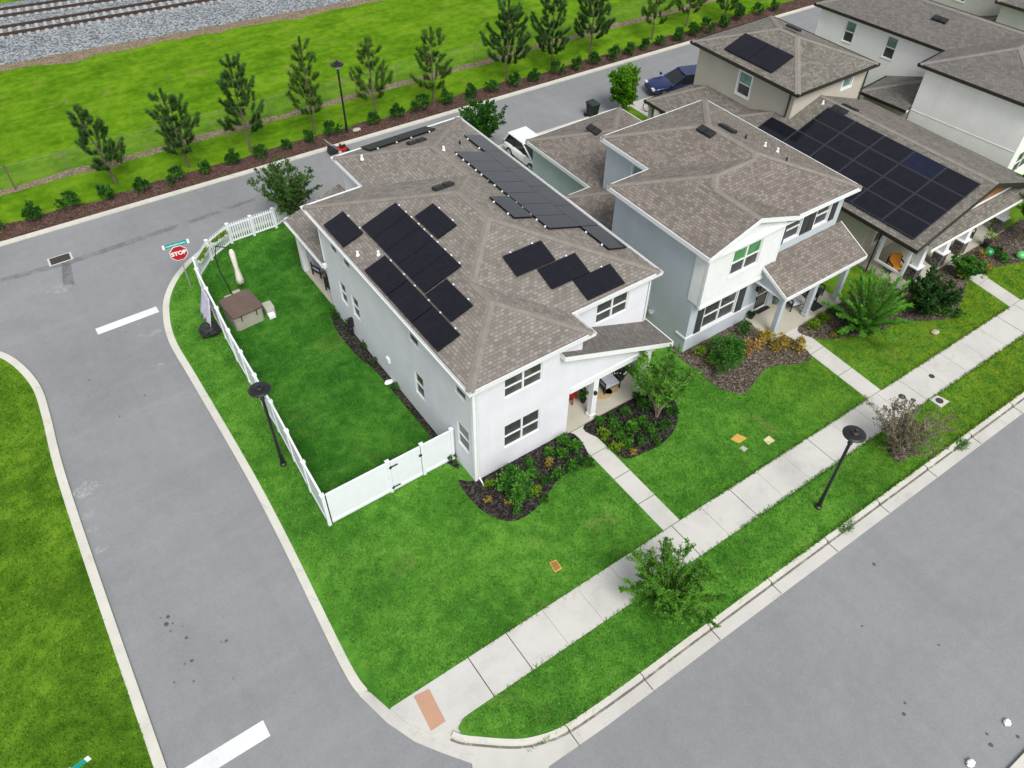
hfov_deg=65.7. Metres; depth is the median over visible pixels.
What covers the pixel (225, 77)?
pine tree
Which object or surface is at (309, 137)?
hedge shrub
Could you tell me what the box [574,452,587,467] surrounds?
bedding plant
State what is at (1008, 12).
house
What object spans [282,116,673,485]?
house
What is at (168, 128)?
pine tree
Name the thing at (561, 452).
bedding plant
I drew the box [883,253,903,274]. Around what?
porch chair
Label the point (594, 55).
hedge shrub
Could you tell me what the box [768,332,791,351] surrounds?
shrub
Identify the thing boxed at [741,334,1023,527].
grass fringe
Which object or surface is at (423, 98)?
hedge shrub
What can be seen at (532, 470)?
bedding plant
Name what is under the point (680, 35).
hedge shrub
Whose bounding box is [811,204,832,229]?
window
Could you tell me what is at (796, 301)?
porch armchair
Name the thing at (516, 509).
bedding plant
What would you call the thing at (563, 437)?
bedding plant
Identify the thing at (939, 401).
meter box
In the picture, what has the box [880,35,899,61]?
window
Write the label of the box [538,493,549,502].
bedding plant
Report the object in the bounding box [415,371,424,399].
window
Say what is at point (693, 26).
hedge shrub
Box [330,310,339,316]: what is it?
bedding plant
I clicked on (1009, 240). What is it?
mulch bed
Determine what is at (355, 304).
window
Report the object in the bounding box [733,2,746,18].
hedge shrub
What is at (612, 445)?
bedding plant
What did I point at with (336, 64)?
street lamp
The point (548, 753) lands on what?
gutter
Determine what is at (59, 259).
storm drain
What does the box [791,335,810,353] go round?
shrub
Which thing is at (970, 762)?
litter
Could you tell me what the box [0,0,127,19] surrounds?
railway track
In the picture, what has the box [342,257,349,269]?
window
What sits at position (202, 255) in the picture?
flower box
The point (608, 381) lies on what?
porch armchair
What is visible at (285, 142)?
hedge shrub
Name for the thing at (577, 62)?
hedge shrub
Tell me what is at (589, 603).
sidewalk bed
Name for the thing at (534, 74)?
hedge shrub
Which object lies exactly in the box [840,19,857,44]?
window
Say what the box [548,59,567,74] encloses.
hedge shrub
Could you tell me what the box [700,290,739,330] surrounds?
window
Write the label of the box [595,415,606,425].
bedding plant
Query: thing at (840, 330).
bedding plant
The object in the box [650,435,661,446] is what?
bedding plant
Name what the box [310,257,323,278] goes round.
patio chair
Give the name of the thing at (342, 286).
window
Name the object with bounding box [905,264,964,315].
dark shrub
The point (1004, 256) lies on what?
bedding plant
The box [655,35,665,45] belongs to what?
hedge shrub
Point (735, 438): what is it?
meter cover
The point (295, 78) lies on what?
pine tree
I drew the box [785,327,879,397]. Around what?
path
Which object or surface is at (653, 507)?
path
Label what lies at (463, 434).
window
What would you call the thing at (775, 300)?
potted plant
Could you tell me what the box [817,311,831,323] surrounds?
bedding plant
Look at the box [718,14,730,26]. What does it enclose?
hedge shrub
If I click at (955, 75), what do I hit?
house
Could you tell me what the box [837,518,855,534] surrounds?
weed tuft
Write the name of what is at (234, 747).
road marking
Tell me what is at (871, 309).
feathery palm
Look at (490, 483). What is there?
bedding plant
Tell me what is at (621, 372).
potted plant
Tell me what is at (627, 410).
bedding plant
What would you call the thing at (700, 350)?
shrub
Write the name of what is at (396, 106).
hedge shrub
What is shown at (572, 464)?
bedding plant
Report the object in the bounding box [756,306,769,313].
doormat
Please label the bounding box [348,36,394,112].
pine tree
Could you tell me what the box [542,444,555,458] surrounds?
bedding plant
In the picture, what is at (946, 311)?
bedding plant
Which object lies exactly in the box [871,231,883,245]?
window
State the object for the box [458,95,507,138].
garden tree
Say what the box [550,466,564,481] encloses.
bedding plant
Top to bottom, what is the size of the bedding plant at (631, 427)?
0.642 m
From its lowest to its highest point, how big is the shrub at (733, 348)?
1.854 m
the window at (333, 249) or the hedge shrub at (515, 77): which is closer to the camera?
the window at (333, 249)
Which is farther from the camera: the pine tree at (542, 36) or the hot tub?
the pine tree at (542, 36)
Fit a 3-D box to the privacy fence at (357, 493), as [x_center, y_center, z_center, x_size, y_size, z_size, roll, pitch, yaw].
[-4.543,3.473,30.452,5.456,1.990,0.172,-27,52,-24]
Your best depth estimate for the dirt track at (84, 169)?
51.45 m
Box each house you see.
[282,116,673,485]
[525,99,866,351]
[644,15,1023,289]
[814,0,1023,174]
[932,0,1023,30]
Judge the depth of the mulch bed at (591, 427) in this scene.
33.48 m
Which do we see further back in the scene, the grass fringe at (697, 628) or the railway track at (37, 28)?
the railway track at (37, 28)
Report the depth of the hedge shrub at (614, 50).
57.29 m
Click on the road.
(808, 671)
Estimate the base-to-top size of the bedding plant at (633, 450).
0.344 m
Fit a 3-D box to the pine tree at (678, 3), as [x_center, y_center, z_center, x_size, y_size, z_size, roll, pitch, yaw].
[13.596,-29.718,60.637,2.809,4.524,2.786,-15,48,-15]
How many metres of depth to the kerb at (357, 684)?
31.05 m
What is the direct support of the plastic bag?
on the lawn at (359, 664)
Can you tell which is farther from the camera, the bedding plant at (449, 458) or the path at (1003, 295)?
the path at (1003, 295)
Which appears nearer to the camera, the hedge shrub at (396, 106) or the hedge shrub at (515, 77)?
the hedge shrub at (396, 106)
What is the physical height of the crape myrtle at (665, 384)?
3.376 m
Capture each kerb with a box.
[0,5,815,246]
[0,351,166,767]
[163,94,658,695]
[451,392,1023,745]
[1010,753,1023,767]
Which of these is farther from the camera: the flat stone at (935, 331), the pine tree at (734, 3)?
the pine tree at (734, 3)
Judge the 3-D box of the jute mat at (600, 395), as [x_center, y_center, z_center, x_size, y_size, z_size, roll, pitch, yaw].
[4.017,0.429,34.638,0.840,0.025,0.532,-26,52,-24]
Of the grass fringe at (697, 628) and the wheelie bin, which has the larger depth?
the wheelie bin
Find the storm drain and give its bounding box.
[47,252,72,266]
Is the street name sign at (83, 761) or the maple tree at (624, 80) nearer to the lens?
the street name sign at (83, 761)
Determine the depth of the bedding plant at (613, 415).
33.47 m
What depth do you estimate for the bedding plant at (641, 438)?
32.59 m
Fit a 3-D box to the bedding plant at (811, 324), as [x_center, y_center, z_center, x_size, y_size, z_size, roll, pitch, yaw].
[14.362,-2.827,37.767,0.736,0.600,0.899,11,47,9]
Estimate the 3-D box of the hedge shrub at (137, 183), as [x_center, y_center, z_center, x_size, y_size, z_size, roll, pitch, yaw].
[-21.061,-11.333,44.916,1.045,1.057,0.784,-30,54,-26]
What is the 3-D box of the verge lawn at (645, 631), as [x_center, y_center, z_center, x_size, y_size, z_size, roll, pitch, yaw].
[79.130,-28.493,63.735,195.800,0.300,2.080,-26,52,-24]
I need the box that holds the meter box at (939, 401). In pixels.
[930,395,948,407]
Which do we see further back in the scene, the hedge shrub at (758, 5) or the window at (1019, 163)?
the hedge shrub at (758, 5)
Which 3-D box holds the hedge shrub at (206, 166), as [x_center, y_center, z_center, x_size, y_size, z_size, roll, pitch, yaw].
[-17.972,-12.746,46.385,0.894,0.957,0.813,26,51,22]
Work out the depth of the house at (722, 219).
35.90 m
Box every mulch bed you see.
[330,310,458,468]
[458,433,588,520]
[583,375,677,458]
[666,320,811,393]
[798,265,966,338]
[888,437,911,461]
[961,218,1023,268]
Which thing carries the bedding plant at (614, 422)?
on the mulch bed at (591, 427)
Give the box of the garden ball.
[1016,251,1023,258]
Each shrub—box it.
[20,200,42,220]
[54,189,80,212]
[94,184,114,199]
[131,176,150,193]
[165,164,183,186]
[197,158,210,173]
[224,147,240,164]
[251,144,267,160]
[280,138,292,149]
[302,129,313,141]
[323,119,343,135]
[367,111,380,123]
[388,102,405,118]
[409,93,429,113]
[440,87,453,103]
[465,82,477,97]
[483,79,500,91]
[491,463,534,508]
[507,70,520,86]
[527,67,540,81]
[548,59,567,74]
[571,54,582,68]
[588,50,601,64]
[608,44,622,61]
[623,41,635,55]
[639,36,650,49]
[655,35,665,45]
[672,26,683,41]
[687,21,699,34]
[691,345,706,356]
[699,16,717,32]
[702,336,718,351]
[704,355,716,365]
[708,332,748,375]
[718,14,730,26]
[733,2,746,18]
[738,317,752,335]
[744,336,763,355]
[751,1,765,16]
[754,327,776,344]
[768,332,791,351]
[770,0,779,9]
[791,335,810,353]
[862,395,959,457]
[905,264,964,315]
[950,253,988,279]
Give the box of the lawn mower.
[324,139,349,154]
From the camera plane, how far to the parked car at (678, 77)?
53.76 m
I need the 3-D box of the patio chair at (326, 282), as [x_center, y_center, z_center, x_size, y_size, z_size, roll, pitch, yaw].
[-8.802,-4.924,38.954,0.679,0.920,0.670,-35,56,-30]
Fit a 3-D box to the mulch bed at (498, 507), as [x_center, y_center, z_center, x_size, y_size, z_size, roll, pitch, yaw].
[0.832,3.654,31.712,5.388,0.130,2.882,-26,52,-24]
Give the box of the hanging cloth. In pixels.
[200,286,210,326]
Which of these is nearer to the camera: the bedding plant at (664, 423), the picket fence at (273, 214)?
the bedding plant at (664, 423)
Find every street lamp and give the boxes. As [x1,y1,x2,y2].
[248,381,286,466]
[330,60,348,132]
[814,425,866,509]
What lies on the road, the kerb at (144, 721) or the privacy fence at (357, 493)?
the kerb at (144, 721)
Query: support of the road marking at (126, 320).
on the road
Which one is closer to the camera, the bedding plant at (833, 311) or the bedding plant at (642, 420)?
the bedding plant at (642, 420)
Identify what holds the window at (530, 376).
in the house at (488, 298)
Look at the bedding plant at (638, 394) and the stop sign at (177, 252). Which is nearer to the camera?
the bedding plant at (638, 394)
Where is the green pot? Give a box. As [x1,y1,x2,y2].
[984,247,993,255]
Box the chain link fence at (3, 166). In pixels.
[0,0,696,189]
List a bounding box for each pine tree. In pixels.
[64,102,126,185]
[142,87,200,167]
[214,51,264,151]
[284,34,323,134]
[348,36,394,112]
[408,25,453,103]
[478,0,532,80]
[530,0,571,68]
[573,0,616,54]
[641,0,675,39]
[675,0,707,26]
[716,0,739,15]
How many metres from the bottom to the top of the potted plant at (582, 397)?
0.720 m
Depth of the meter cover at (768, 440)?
33.01 m
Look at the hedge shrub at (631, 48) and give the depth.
57.96 m
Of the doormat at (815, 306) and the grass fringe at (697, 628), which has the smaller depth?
the grass fringe at (697, 628)
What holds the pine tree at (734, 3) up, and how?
on the mulch strip
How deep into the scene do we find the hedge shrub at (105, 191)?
44.27 m
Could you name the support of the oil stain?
on the road
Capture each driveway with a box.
[501,146,526,166]
[629,99,660,116]
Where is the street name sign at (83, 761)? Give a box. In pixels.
[69,756,90,767]
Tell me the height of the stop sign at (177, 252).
2.832 m
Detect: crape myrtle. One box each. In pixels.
[618,536,726,628]
[631,344,703,417]
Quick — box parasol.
[214,246,244,297]
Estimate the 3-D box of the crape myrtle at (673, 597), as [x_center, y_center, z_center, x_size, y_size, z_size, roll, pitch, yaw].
[5.338,6.753,26.741,3.494,2.963,3.474,8,47,7]
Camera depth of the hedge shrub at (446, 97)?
52.39 m
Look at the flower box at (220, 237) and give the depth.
40.82 m
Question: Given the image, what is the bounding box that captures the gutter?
[360,397,1023,767]
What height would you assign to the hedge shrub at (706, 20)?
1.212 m
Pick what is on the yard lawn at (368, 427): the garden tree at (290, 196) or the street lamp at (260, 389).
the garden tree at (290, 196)
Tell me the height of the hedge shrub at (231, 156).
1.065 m
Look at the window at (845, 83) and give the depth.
45.52 m
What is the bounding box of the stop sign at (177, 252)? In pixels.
[161,239,190,286]
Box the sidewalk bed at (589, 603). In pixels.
[468,319,1021,694]
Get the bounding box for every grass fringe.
[461,499,711,659]
[493,527,742,696]
[528,566,782,751]
[712,297,1023,498]
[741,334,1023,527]
[784,390,1023,565]
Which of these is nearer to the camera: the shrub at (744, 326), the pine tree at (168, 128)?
the shrub at (744, 326)
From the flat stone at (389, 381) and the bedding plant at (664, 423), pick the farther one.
the flat stone at (389, 381)
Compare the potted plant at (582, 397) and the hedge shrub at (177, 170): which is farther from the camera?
the hedge shrub at (177, 170)
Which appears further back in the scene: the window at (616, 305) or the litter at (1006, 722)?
the window at (616, 305)
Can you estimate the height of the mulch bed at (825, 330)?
0.130 m
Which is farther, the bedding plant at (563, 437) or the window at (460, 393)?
the bedding plant at (563, 437)
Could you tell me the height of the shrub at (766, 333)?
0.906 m
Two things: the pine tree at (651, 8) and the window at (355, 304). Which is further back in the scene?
the pine tree at (651, 8)
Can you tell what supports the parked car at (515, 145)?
on the driveway at (503, 147)
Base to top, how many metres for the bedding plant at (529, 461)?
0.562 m
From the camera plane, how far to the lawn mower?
48.43 m
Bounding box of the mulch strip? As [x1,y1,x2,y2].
[0,0,819,241]
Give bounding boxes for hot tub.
[219,289,263,330]
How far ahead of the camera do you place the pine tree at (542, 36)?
54.33 m
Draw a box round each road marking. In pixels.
[96,307,158,333]
[185,720,269,767]
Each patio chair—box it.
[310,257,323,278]
[323,277,329,290]
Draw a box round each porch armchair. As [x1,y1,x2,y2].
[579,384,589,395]
[599,371,621,394]
[787,293,806,311]
[805,283,825,301]
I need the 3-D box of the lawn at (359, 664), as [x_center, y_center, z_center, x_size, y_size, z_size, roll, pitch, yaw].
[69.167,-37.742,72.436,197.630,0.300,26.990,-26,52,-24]
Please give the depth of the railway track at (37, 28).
61.06 m
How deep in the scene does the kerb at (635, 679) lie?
27.20 m
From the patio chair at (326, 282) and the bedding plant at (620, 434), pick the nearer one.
the bedding plant at (620, 434)
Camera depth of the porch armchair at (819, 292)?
38.93 m
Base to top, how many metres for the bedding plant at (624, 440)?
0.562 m
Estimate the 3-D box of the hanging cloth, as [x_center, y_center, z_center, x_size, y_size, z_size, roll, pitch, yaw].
[-14.149,-3.479,36.685,0.519,1.475,1.481,-26,52,-24]
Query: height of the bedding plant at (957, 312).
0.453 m
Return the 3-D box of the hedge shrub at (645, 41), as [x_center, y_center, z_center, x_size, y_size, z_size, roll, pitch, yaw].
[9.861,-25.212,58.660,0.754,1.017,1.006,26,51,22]
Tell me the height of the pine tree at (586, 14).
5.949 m
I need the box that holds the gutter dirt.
[450,398,1023,748]
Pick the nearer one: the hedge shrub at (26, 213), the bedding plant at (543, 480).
the bedding plant at (543, 480)
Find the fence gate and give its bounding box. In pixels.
[389,446,422,489]
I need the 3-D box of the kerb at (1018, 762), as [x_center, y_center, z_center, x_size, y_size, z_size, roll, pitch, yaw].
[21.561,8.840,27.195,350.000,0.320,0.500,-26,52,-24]
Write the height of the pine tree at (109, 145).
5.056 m
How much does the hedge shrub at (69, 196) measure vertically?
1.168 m
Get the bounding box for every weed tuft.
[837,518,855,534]
[954,437,971,451]
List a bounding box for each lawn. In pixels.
[0,358,153,767]
[169,106,1023,708]
[202,224,431,521]
[458,336,1023,738]
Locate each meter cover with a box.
[549,560,561,572]
[730,434,746,442]
[763,436,773,444]
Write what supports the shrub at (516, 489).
on the mulch bed at (498, 507)
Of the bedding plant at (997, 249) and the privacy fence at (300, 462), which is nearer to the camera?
the privacy fence at (300, 462)
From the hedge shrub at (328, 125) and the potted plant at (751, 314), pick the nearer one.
the potted plant at (751, 314)
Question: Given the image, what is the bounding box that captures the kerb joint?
[566,402,1021,745]
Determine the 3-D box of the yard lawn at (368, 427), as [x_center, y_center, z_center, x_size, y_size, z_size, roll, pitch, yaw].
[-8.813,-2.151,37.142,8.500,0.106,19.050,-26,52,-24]
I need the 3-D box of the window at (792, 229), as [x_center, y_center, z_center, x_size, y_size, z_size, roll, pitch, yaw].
[12.495,-6.939,35.319,1.120,1.220,0.120,-26,52,-24]
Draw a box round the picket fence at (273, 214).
[194,204,288,277]
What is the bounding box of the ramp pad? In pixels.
[414,689,444,730]
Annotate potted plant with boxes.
[578,389,588,403]
[611,364,632,380]
[746,309,756,318]
[772,296,779,304]
[982,227,999,247]
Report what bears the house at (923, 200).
on the lawn at (359, 664)
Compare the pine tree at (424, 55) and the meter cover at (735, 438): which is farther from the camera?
the pine tree at (424, 55)
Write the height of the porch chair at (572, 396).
0.920 m
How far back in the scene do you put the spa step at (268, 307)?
38.00 m
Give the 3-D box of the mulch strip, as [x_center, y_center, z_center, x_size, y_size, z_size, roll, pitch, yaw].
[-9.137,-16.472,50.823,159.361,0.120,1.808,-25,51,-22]
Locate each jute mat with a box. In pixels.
[597,389,611,398]
[603,385,618,393]
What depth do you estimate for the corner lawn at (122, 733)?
26.77 m
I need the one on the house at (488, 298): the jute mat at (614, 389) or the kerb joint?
the jute mat at (614, 389)
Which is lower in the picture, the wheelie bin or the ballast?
the wheelie bin
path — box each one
[571,426,678,529]
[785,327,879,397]
[948,262,1019,306]
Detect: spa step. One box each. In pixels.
[262,300,275,315]
[267,311,275,319]
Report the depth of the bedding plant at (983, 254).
41.56 m
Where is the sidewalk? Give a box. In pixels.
[391,299,1023,734]
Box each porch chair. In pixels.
[569,390,577,405]
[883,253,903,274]
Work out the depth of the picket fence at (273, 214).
41.79 m
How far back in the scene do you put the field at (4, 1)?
64.14 m
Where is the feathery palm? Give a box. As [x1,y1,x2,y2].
[820,265,914,341]
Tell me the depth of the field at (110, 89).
55.23 m
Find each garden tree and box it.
[246,153,322,215]
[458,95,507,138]
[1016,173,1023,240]
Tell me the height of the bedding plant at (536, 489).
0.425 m
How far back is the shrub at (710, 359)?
35.88 m
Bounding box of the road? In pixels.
[0,7,1023,767]
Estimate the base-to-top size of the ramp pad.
0.030 m
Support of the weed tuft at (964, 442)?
on the gutter
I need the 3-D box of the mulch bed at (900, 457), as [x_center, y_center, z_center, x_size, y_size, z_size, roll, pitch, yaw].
[15.989,2.735,32.808,1.419,0.130,0.931,-49,63,-36]
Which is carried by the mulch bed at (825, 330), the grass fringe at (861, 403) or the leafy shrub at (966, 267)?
the leafy shrub at (966, 267)
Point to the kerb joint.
(774, 586)
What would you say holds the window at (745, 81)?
in the house at (923, 200)
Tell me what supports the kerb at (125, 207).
on the road
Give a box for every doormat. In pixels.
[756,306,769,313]
[810,300,822,311]
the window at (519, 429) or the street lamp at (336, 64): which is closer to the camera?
the window at (519, 429)
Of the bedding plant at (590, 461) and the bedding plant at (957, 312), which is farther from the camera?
the bedding plant at (957, 312)
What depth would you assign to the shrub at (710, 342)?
36.24 m
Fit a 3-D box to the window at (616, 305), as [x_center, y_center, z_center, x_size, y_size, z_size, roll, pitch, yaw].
[4.001,-3.105,31.967,1.650,1.070,0.059,-26,52,-24]
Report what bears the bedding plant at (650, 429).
on the mulch bed at (591, 427)
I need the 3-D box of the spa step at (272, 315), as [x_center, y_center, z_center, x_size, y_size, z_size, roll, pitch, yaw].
[-11.492,-3.279,37.960,0.320,0.212,0.280,-26,52,-24]
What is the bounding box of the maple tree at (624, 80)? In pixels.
[607,62,640,109]
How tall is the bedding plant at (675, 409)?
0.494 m
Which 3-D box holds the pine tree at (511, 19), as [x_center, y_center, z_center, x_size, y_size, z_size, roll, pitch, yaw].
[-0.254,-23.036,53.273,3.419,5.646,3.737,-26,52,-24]
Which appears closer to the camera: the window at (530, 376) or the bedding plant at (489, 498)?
the window at (530, 376)
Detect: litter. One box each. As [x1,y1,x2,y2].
[966,758,975,767]
[1003,719,1011,725]
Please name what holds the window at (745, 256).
in the house at (722, 219)
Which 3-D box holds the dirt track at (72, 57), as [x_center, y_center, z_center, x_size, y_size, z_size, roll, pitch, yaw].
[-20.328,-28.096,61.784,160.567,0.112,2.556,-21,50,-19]
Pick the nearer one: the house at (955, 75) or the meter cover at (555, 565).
the meter cover at (555, 565)
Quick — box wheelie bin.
[584,99,600,116]
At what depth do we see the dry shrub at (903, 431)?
31.54 m
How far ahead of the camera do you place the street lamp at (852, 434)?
27.76 m
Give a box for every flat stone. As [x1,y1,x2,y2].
[385,379,392,384]
[931,329,939,334]
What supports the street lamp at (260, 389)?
on the lawn at (359, 664)
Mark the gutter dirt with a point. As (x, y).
(695, 641)
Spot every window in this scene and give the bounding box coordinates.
[329,242,336,255]
[339,280,347,304]
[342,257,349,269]
[351,294,360,319]
[408,331,417,347]
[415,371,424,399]
[455,384,465,401]
[458,422,468,452]
[504,363,541,398]
[504,409,539,447]
[595,291,628,324]
[630,163,642,175]
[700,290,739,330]
[727,236,765,279]
[734,69,753,100]
[782,218,803,243]
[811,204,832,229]
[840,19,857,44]
[840,76,854,90]
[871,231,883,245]
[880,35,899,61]
[1012,152,1023,170]
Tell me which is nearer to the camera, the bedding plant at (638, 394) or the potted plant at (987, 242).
the bedding plant at (638, 394)
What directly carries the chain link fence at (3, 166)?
on the dirt track at (84, 169)
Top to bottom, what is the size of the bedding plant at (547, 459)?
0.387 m
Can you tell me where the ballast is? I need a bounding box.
[0,0,353,64]
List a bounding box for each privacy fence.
[192,257,331,525]
[325,426,454,522]
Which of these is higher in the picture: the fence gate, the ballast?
the ballast
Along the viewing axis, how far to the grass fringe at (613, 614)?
27.32 m
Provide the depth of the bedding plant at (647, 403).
33.90 m
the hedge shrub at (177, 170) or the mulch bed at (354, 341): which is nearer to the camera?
the mulch bed at (354, 341)
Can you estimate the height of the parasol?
2.733 m
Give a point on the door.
(761, 297)
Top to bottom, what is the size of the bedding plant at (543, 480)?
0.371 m
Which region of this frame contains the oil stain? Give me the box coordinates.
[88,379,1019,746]
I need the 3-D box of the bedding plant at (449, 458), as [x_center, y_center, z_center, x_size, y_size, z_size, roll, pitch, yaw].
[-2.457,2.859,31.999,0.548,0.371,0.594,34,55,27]
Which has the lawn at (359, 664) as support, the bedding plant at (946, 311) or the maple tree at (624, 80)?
the maple tree at (624, 80)
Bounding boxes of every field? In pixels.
[0,0,21,3]
[0,0,792,223]
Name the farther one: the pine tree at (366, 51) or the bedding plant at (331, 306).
the pine tree at (366, 51)
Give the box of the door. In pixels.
[752,286,768,311]
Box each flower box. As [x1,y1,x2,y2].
[197,246,208,262]
[211,230,227,244]
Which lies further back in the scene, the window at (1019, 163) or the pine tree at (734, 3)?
the pine tree at (734, 3)
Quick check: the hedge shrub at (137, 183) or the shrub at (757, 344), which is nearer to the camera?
the shrub at (757, 344)
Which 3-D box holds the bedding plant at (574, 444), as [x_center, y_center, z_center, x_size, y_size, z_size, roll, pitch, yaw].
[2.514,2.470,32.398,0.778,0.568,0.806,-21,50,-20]
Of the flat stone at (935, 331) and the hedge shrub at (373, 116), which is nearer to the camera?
the flat stone at (935, 331)
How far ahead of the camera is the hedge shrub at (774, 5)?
63.95 m
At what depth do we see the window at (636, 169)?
37.86 m
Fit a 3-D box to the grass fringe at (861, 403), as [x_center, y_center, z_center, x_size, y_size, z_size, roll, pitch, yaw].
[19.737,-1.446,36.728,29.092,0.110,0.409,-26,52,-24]
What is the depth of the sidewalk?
29.80 m
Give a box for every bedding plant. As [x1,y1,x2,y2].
[328,303,336,312]
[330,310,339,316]
[391,381,400,388]
[447,453,456,460]
[483,478,496,488]
[483,495,492,502]
[513,505,521,514]
[523,457,536,466]
[525,465,539,478]
[531,484,541,497]
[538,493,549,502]
[539,475,552,484]
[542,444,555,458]
[545,458,553,469]
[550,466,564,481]
[554,446,568,458]
[556,432,571,445]
[564,456,579,471]
[565,438,583,452]
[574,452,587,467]
[582,457,596,468]
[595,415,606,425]
[597,426,611,440]
[607,412,618,422]
[607,418,622,431]
[608,440,625,452]
[612,429,627,440]
[619,407,631,415]
[621,437,633,448]
[622,418,639,436]
[629,448,636,454]
[632,391,644,402]
[636,398,653,410]
[636,415,648,428]
[636,433,649,445]
[642,423,659,436]
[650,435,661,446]
[654,418,672,430]
[663,405,680,415]
[806,317,821,329]
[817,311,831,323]
[825,303,840,313]
[835,327,847,336]
[940,307,954,317]
[953,307,967,318]
[978,249,987,260]
[989,245,1004,252]
[996,251,1011,263]
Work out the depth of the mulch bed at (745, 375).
36.29 m
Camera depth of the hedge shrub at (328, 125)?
49.33 m
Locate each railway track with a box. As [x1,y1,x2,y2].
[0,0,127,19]
[0,0,228,39]
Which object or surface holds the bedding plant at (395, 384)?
on the mulch bed at (354, 341)
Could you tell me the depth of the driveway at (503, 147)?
48.23 m
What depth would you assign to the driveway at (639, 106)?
52.77 m
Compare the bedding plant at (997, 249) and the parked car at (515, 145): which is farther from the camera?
the parked car at (515, 145)
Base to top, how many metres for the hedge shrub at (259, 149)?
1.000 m
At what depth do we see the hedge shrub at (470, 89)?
52.92 m
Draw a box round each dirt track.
[0,0,384,71]
[0,0,716,195]
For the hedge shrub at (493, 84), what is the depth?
53.57 m
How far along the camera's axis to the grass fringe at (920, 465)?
31.72 m
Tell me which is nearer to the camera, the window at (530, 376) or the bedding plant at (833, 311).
the window at (530, 376)
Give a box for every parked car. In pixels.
[503,126,537,170]
[644,64,696,93]
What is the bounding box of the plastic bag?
[198,321,221,337]
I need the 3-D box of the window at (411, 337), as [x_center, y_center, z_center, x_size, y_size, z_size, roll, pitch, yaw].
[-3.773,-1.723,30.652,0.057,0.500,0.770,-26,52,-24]
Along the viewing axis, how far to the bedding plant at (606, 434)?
32.88 m

